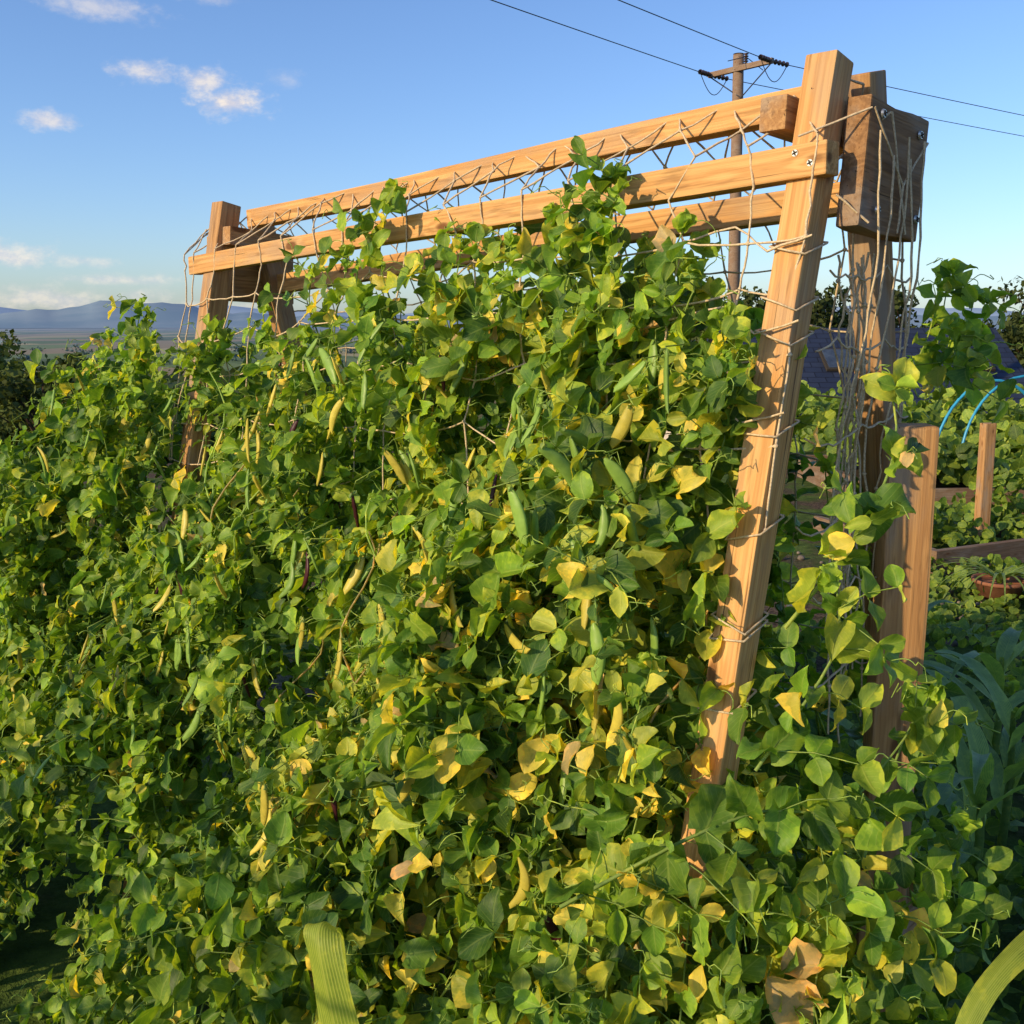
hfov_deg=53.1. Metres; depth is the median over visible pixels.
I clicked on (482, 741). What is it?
pea plants
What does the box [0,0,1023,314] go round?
sky
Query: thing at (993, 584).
terracotta pot plant
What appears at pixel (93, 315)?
distant hills
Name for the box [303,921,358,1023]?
corn plant
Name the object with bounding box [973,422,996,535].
wooden stake
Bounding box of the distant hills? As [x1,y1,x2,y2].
[0,300,1023,327]
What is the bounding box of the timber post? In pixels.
[850,423,939,1012]
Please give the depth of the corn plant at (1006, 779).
3.12 m
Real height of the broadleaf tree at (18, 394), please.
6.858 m
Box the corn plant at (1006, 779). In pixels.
[924,649,1023,846]
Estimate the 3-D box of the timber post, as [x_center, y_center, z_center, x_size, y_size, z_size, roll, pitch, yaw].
[0.655,0.610,1.816,0.080,1.532,0.083,1,11,7]
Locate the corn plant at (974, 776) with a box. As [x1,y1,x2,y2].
[914,669,1023,882]
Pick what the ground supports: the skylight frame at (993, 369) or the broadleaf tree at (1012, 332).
the broadleaf tree at (1012, 332)
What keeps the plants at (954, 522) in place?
on the ground
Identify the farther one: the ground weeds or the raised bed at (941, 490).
the raised bed at (941, 490)
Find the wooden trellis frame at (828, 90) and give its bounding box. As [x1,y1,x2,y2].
[122,50,928,1017]
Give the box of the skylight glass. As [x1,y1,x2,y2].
[822,349,853,367]
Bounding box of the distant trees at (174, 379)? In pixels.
[0,334,1013,449]
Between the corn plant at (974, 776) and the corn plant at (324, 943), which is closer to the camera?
the corn plant at (324, 943)
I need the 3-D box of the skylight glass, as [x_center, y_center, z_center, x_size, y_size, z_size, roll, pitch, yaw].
[9.200,-4.317,28.859,0.760,0.050,0.950,0,40,0]
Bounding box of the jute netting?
[168,79,928,742]
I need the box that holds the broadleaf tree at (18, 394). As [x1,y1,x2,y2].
[0,352,126,473]
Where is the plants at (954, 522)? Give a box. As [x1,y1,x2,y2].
[932,462,1023,546]
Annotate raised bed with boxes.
[797,455,1023,513]
[813,516,1023,573]
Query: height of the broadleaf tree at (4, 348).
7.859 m
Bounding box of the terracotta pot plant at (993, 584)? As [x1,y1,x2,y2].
[931,557,1023,604]
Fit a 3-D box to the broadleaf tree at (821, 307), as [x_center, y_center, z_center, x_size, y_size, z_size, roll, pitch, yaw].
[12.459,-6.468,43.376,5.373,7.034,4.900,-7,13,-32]
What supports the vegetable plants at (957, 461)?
on the ground
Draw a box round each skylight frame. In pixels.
[818,348,853,370]
[982,358,995,370]
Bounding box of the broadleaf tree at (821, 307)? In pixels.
[765,281,850,327]
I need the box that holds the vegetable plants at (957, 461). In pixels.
[790,380,1023,486]
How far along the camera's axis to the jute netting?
1.65 m
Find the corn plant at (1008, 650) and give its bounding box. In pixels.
[923,627,1023,753]
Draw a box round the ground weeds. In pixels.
[764,553,1023,1023]
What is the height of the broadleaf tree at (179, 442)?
4.700 m
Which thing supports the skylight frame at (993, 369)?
on the roof front
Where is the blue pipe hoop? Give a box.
[939,375,1023,442]
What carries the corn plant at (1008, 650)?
on the ground
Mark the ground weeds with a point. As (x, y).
(940, 621)
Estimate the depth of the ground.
3.33 m
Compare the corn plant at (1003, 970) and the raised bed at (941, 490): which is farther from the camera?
the raised bed at (941, 490)
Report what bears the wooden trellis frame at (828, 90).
on the ground
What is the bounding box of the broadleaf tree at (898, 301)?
[894,284,939,327]
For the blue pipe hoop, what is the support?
on the raised bed at (941, 490)
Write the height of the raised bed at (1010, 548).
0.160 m
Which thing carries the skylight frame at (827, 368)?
on the roof front
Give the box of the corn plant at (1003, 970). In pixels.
[955,930,1023,1023]
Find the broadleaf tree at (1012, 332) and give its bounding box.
[976,276,1023,367]
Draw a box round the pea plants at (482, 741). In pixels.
[0,135,1023,1023]
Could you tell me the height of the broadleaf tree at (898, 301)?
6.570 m
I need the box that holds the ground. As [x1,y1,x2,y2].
[0,328,1023,1023]
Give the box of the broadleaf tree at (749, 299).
[691,276,765,342]
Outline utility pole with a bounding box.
[491,0,1023,372]
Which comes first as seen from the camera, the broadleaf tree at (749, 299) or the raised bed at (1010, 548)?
the raised bed at (1010, 548)
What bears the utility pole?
on the ground
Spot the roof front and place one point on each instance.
(816, 375)
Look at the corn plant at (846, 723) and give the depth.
3.34 m
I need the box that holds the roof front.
[719,328,1023,416]
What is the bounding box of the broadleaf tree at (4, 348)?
[0,329,55,450]

